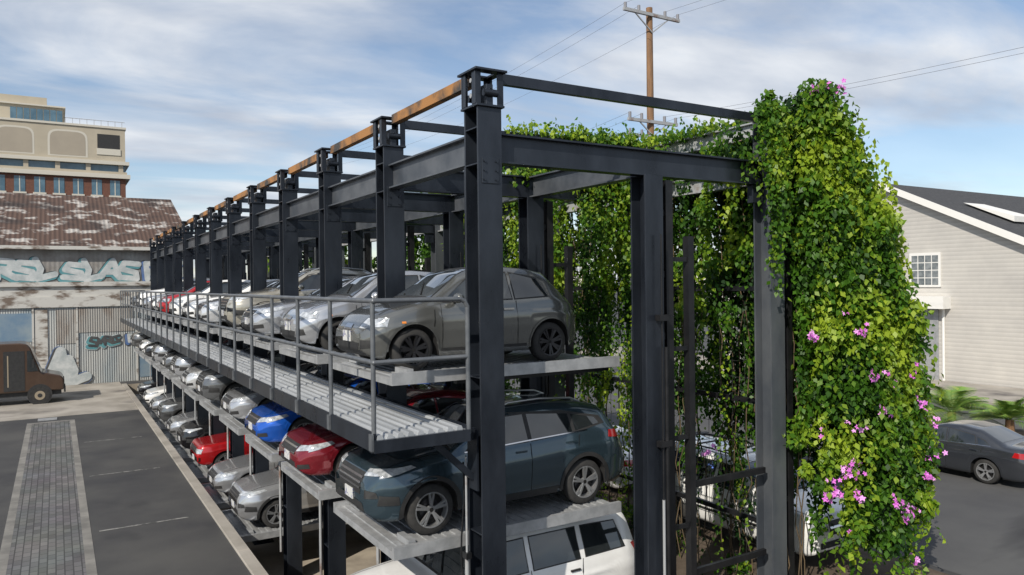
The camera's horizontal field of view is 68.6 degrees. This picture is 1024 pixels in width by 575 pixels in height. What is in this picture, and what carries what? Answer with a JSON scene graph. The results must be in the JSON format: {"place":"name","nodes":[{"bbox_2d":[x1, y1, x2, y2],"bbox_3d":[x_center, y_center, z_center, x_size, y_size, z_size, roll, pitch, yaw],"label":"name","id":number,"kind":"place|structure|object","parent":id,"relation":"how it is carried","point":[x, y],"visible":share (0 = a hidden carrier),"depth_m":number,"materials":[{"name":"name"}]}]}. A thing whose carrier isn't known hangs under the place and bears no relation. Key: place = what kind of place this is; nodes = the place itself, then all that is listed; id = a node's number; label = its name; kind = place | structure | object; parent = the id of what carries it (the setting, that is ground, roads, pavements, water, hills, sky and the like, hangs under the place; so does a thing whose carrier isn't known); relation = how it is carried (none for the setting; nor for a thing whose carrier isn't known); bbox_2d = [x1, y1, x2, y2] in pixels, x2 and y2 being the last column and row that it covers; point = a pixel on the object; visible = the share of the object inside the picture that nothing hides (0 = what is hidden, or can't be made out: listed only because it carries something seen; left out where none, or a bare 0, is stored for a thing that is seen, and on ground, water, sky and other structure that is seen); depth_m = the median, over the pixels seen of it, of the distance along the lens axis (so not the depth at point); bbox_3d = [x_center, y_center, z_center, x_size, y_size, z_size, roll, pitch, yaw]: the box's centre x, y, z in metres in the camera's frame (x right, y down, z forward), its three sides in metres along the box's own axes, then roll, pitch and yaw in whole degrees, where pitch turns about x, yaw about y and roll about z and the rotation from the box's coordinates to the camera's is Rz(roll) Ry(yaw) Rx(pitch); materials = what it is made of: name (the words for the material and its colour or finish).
{"place":"outdoors","nodes":[
{"label":"outdoors","id":0,"kind":"place"},
{"bbox_2d":[0,419,96,574],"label":"paver path","id":1,"kind":"structure","parent":0,"point":[48,521],"depth_m":18.83,"materials":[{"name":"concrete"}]},
{"bbox_2d":[0,93,129,197],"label":"beige office building","id":2,"kind":"structure","parent":0,"point":[45,148],"depth_m":106.94,"materials":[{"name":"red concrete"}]},
{"bbox_2d":[152,295,165,309],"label":"sedan car","id":3,"kind":"object","parent":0,"point":[153,302],"visible":0.09,"depth_m":32.68,"materials":[{"name":"white paint"}]},
{"bbox_2d":[0,290,959,574],"bbox_3d":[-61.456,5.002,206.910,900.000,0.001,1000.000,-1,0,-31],"label":"ground","id":4,"kind":"structure","parent":0,"point":[194,540],"depth_m":19.50,"materials":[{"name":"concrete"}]},
{"bbox_2d":[38,417,56,420],"bbox_3d":[-19.795,5.614,32.005,0.700,0.025,0.600,-1,0,-31],"label":"drain cover","id":5,"kind":"object","parent":4,"relation":"on","point":[47,419],"visible":1,"depth_m":31.89,"materials":[{"name":"metal"}]},
{"bbox_2d":[0,382,137,421],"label":"concrete apron","id":6,"kind":"object","parent":4,"relation":"on","point":[80,399],"visible":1,"depth_m":36.26,"materials":[{"name":"beige concrete"}]},
{"bbox_2d":[0,341,65,403],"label":"delivery truck","id":7,"kind":"object","parent":6,"relation":"on","point":[23,373],"visible":0.98,"depth_m":36.07,"materials":[{"name":"brown paint"}]},
{"bbox_2d":[0,192,185,384],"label":"corrugated warehouse","id":8,"kind":"structure","parent":4,"relation":"on","point":[71,266],"depth_m":44.02,"materials":[{"name":"grey metal"}]},
{"bbox_2d":[83,436,186,531],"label":"parking bay lines","id":9,"kind":"object","parent":4,"relation":"on","point":[128,471],"visible":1,"depth_m":18.12,"materials":[{"name":"paint"}]},
{"bbox_2d":[122,383,268,574],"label":"concrete kerb","id":10,"kind":"structure","parent":4,"relation":"on","point":[252,563],"depth_m":19.31,"materials":[{"name":"beige concrete"}]},
{"bbox_2d":[127,383,380,574],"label":"parking pit","id":11,"kind":"object","parent":4,"relation":"in","point":[360,552],"depth_m":20.17,"materials":[{"name":"concrete"}]},
{"bbox_2d":[134,308,620,560],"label":"car pallets","id":12,"kind":"object","parent":11,"relation":"on","point":[401,539],"visible":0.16,"depth_m":11.71,"materials":[{"name":"metal"}]},
{"bbox_2d":[137,379,158,394],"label":"sedan car","id":13,"kind":"object","parent":12,"relation":"on","point":[142,387],"visible":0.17,"depth_m":41.22,"materials":[{"name":"black paint"}]},
{"bbox_2d":[143,385,165,402],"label":"sedan car","id":14,"kind":"object","parent":12,"relation":"on","point":[149,394],"visible":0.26,"depth_m":38.45,"materials":[{"name":"white paint"}]},
{"bbox_2d":[130,325,183,346],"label":"compact suv","id":15,"kind":"object","parent":12,"relation":"on","point":[136,338],"visible":0.14,"depth_m":40.89,"materials":[{"name":"grey paint"}]},
{"bbox_2d":[139,327,183,350],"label":"sedan car","id":16,"kind":"object","parent":12,"relation":"on","point":[143,343],"visible":0.16,"depth_m":38.31,"materials":[{"name":"white paint"}]},
{"bbox_2d":[149,392,184,411],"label":"sedan car","id":17,"kind":"object","parent":12,"relation":"on","point":[155,402],"visible":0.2,"depth_m":35.83,"materials":[{"name":"silver paint"}]},
{"bbox_2d":[141,283,194,310],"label":"sedan car","id":18,"kind":"object","parent":12,"relation":"on","point":[153,296],"visible":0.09,"depth_m":35.39,"materials":[{"name":"silver paint"}]},
{"bbox_2d":[143,329,195,356],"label":"sedan car","id":19,"kind":"object","parent":12,"relation":"on","point":[147,348],"visible":0.12,"depth_m":35.53,"materials":[{"name":"silver paint"}]},
{"bbox_2d":[137,278,209,309],"bbox_3d":[-17.372,0.330,39.825,4.500,1.703,2.260,-1,0,-31],"label":"compact suv","id":20,"kind":"object","parent":12,"relation":"on","point":[162,289],"visible":0.12,"depth_m":38.40,"materials":[{"name":"white paint"}]},
{"bbox_2d":[157,396,196,421],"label":"compact suv","id":21,"kind":"object","parent":12,"relation":"on","point":[168,409],"visible":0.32,"depth_m":32.83,"materials":[{"name":"grey paint"}]},
{"bbox_2d":[151,330,210,361],"bbox_3d":[-13.937,2.614,34.281,4.500,1.703,2.260,-1,0,-31],"label":"compact suv","id":22,"kind":"object","parent":12,"relation":"on","point":[159,351],"visible":0.1,"depth_m":32.59,"materials":[{"name":"silver paint"}]},
{"bbox_2d":[157,280,209,315],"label":"hatchback car","id":23,"kind":"object","parent":12,"relation":"on","point":[191,289],"visible":0.25,"depth_m":30.05,"materials":[{"name":"red paint"}]},
{"bbox_2d":[166,410,211,434],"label":"sedan car","id":24,"kind":"object","parent":12,"relation":"on","point":[173,423],"visible":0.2,"depth_m":30.21,"materials":[{"name":"silver paint"}]},
{"bbox_2d":[162,337,224,369],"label":"sedan car","id":25,"kind":"object","parent":12,"relation":"on","point":[167,359],"visible":0.09,"depth_m":30.08,"materials":[{"name":"grey paint"}]},
{"bbox_2d":[177,416,229,448],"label":"compact suv","id":26,"kind":"object","parent":12,"relation":"on","point":[189,432],"visible":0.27,"depth_m":27.32,"materials":[{"name":"black paint"}]},
{"bbox_2d":[169,279,249,318],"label":"hatchback car","id":27,"kind":"object","parent":12,"relation":"on","point":[205,289],"visible":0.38,"depth_m":27.49,"materials":[{"name":"white paint"}]},
{"bbox_2d":[170,338,249,376],"bbox_3d":[-10.543,2.610,28.714,4.500,1.703,2.260,-1,0,-31],"label":"compact suv","id":28,"kind":"object","parent":12,"relation":"on","point":[180,363],"visible":0.15,"depth_m":27.05,"materials":[{"name":"silver paint"}]},
{"bbox_2d":[181,347,249,388],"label":"sedan car","id":29,"kind":"object","parent":12,"relation":"on","point":[189,376],"visible":0.18,"depth_m":24.39,"materials":[{"name":"silver paint"}]},
{"bbox_2d":[190,431,252,464],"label":"car","id":30,"kind":"object","parent":12,"relation":"on","point":[208,450],"visible":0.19,"depth_m":24.56,"materials":[{"name":"red paint"}]},
{"bbox_2d":[182,279,278,322],"bbox_3d":[-8.765,0.438,25.981,4.790,1.458,2.220,-1,0,-31],"label":"sedan car","id":31,"kind":"object","parent":12,"relation":"on","point":[245,288],"visible":0.16,"depth_m":24.58,"materials":[{"name":"white paint"}]},
{"bbox_2d":[194,279,279,326],"bbox_3d":[-7.139,0.437,23.155,4.790,1.458,2.220,-1,0,-31],"label":"sedan car","id":32,"kind":"object","parent":12,"relation":"on","point":[213,309],"visible":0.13,"depth_m":21.40,"materials":[{"name":"silver paint"}]},
{"bbox_2d":[207,453,281,492],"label":"sedan car","id":33,"kind":"object","parent":12,"relation":"on","point":[223,475],"visible":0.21,"depth_m":21.88,"materials":[{"name":"silver paint"}]},
{"bbox_2d":[196,350,307,399],"bbox_3d":[-7.230,2.606,23.098,4.500,1.703,2.260,-1,0,-31],"label":"compact suv","id":34,"kind":"object","parent":12,"relation":"on","point":[211,384],"visible":0.18,"depth_m":21.47,"materials":[{"name":"grey paint"}]},
{"bbox_2d":[228,465,322,527],"bbox_3d":[-5.267,5.220,20.474,4.500,1.703,2.260,-1,0,-31],"label":"compact suv","id":35,"kind":"object","parent":12,"relation":"on","point":[251,497],"visible":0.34,"depth_m":19.02,"materials":[{"name":"silver paint"}]},
{"bbox_2d":[221,362,344,418],"bbox_3d":[-5.309,2.723,20.450,4.790,1.458,2.220,-1,0,-31],"label":"sedan car","id":36,"kind":"object","parent":12,"relation":"on","point":[240,402],"visible":0.18,"depth_m":18.86,"materials":[{"name":"silver paint"}]},
{"bbox_2d":[218,267,369,332],"bbox_3d":[-5.488,0.313,20.344,4.500,1.703,2.260,-1,0,-31],"label":"compact suv","id":37,"kind":"object","parent":12,"relation":"on","point":[309,280],"visible":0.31,"depth_m":19.29,"materials":[{"name":"silver paint"}]},
{"bbox_2d":[241,275,362,340],"bbox_3d":[-3.742,0.432,17.590,4.790,1.458,2.220,-1,0,-31],"label":"sedan car","id":38,"kind":"object","parent":12,"relation":"on","point":[261,317],"visible":0.24,"depth_m":15.95,"materials":[{"name":"silver paint"}]},
{"bbox_2d":[244,373,444,441],"bbox_3d":[-3.674,2.721,17.629,4.790,1.458,2.220,-1,0,-31],"label":"sedan car","id":39,"kind":"object","parent":12,"relation":"on","point":[273,421],"visible":0.24,"depth_m":16.09,"materials":[{"name":"blue paint"}]},
{"bbox_2d":[280,270,433,352],"bbox_3d":[-2.532,0.418,14.511,3.600,1.498,2.040,-1,0,-31],"label":"hatchback car","id":40,"kind":"object","parent":12,"relation":"on","point":[313,323],"visible":0.41,"depth_m":13.42,"materials":[{"name":"silver paint"}]},
{"bbox_2d":[279,384,465,475],"bbox_3d":[-2.030,2.720,14.814,4.790,1.458,2.220,-1,0,-31],"label":"sedan car","id":41,"kind":"object","parent":12,"relation":"on","point":[313,449],"visible":0.4,"depth_m":13.51,"materials":[{"name":"red paint"}]},
{"bbox_2d":[336,267,575,370],"bbox_3d":[-0.843,0.416,11.722,3.600,1.498,2.040,-1,0,-31],"label":"hatchback car","id":42,"kind":"object","parent":12,"relation":"on","point":[539,321],"visible":0.81,"depth_m":11.03,"materials":[{"name":"grey paint"}]},
{"bbox_2d":[335,389,623,534],"bbox_3d":[-0.432,2.596,11.970,4.500,1.703,2.260,-1,0,-31],"label":"compact suv","id":43,"kind":"object","parent":12,"relation":"on","point":[571,448],"visible":0.71,"depth_m":11.32,"materials":[{"name":"blue paint"}]},
{"bbox_2d":[351,512,633,574],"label":"suv","id":44,"kind":"object","parent":12,"relation":"on","point":[602,545],"visible":0.41,"depth_m":11.74,"materials":[{"name":"white paint"}]},
{"bbox_2d":[149,66,666,574],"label":"front columns","id":45,"kind":"structure","parent":11,"relation":"on","point":[473,234],"depth_m":11.58,"materials":[{"name":"metal"}]},
{"bbox_2d":[120,290,478,490],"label":"metal walkway","id":46,"kind":"structure","parent":45,"relation":"attached to","point":[372,422],"depth_m":11.48,"materials":[{"name":"paint"}]},
{"bbox_2d":[153,79,471,240],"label":"top rails","id":47,"kind":"object","parent":45,"relation":"attached to","point":[441,96],"visible":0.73,"depth_m":13.74,"materials":[{"name":"wood"}]},
{"bbox_2d":[152,137,634,258],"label":"long beams","id":48,"kind":"structure","parent":45,"relation":"attached to","point":[443,160],"depth_m":13.69,"materials":[{"name":"black metal"}]},
{"bbox_2d":[150,78,752,574],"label":"light steel parts","id":49,"kind":"object","parent":45,"relation":"attached to","point":[696,146],"visible":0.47,"depth_m":14.43,"materials":[{"name":"black metal"}]},
{"bbox_2d":[158,74,764,262],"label":"roof beams","id":50,"kind":"structure","parent":45,"relation":"attached to","point":[529,151],"depth_m":12.21,"materials":[{"name":"metal"}]},
{"bbox_2d":[156,180,794,574],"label":"black guides","id":51,"kind":"object","parent":11,"relation":"on","point":[688,436],"visible":0.2,"depth_m":11.92,"materials":[{"name":"metal"}]},
{"bbox_2d":[595,486,948,574],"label":"soil bed","id":52,"kind":"object","parent":4,"relation":"on","point":[812,567],"depth_m":15.03,"materials":[{"name":"brown soil"}]},
{"bbox_2d":[267,123,786,574],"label":"columns","id":53,"kind":"structure","parent":52,"relation":"on","point":[770,426],"depth_m":12.95,"materials":[{"name":"black metal"}]},
{"bbox_2d":[267,78,947,574],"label":"flowering vine","id":54,"kind":"object","parent":52,"relation":"on","point":[861,382],"visible":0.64,"depth_m":12.83,"materials":[{"name":"green plant"}]},
{"bbox_2d":[505,180,756,574],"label":"wire trellis","id":55,"kind":"object","parent":52,"relation":"on","point":[577,219],"visible":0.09,"depth_m":14.54,"materials":[{"name":"grey metal"}]},
{"bbox_2d":[621,498,751,574],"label":"shrubs","id":56,"kind":"object","parent":52,"relation":"on","point":[742,566],"depth_m":14.49,"materials":[{"name":"green plant"}]},
{"bbox_2d":[0,0,1023,284],"label":"sky","id":57,"kind":"structure","parent":0,"point":[213,99],"materials":[{"name":"blue"}]},
{"bbox_2d":[507,325,1023,574],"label":"street","id":58,"kind":"structure","parent":0,"point":[978,523],"depth_m":17.48,"materials":[{"name":"grey asphalt"}]},
{"bbox_2d":[599,425,632,489],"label":"sedan car","id":59,"kind":"object","parent":58,"relation":"on","point":[617,482],"visible":0.03,"depth_m":19.50,"materials":[{"name":"white paint"}]},
{"bbox_2d":[623,2,679,137],"bbox_3d":[6.509,-3.854,34.982,3.400,18.300,0.470,-1,0,-31],"label":"utility pole","id":60,"kind":"object","parent":58,"relation":"on","point":[650,121],"visible":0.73,"depth_m":34.82,"materials":[{"name":"brown wood"}]},
{"bbox_2d":[328,0,1022,163],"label":"overhead wires","id":61,"kind":"object","parent":60,"relation":"attached to","point":[727,106],"visible":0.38,"depth_m":34.51,"materials":[{"name":"grey"}]},
{"bbox_2d":[675,432,852,555],"bbox_3d":[5.179,4.466,16.497,2.340,1.908,4.790,-1,0,-31],"label":"suv","id":62,"kind":"object","parent":58,"relation":"on","point":[830,543],"visible":0.25,"depth_m":15.80,"materials":[{"name":"white paint"}]},
{"bbox_2d":[924,419,1023,483],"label":"sedan car","id":63,"kind":"object","parent":58,"relation":"on","point":[987,452],"visible":0.56,"depth_m":20.57,"materials":[{"name":"paint"}]},
{"bbox_2d":[924,416,1023,435],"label":"planting bed","id":64,"kind":"object","parent":58,"relation":"on","point":[1020,432],"depth_m":26.45,"materials":[{"name":"brown soil"}]},
{"bbox_2d":[927,385,1004,425],"bbox_3d":[15.950,4.298,27.241,3.490,1.570,3.565,-1,0,-31],"label":"palm","id":65,"kind":"object","parent":64,"relation":"on","point":[954,399],"visible":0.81,"depth_m":27.01,"materials":[{"name":"green plant"}]},
{"bbox_2d":[968,397,1023,431],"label":"palm","id":66,"kind":"object","parent":64,"relation":"on","point":[1010,410],"visible":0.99,"depth_m":25.62,"materials":[{"name":"green plant"}]},
{"bbox_2d":[579,347,1023,404],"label":"sidewalk","id":67,"kind":"structure","parent":0,"point":[990,392],"depth_m":36.39,"materials":[{"name":"concrete"}]},
{"bbox_2d":[710,182,1023,388],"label":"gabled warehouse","id":68,"kind":"structure","parent":0,"point":[964,254],"depth_m":39.21,"materials":[{"name":"paint"}]},
{"bbox_2d":[909,252,950,380],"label":"window and awning","id":69,"kind":"structure","parent":68,"relation":"in","point":[926,267],"depth_m":40.35,"materials":[{"name":"white"}]}
]}

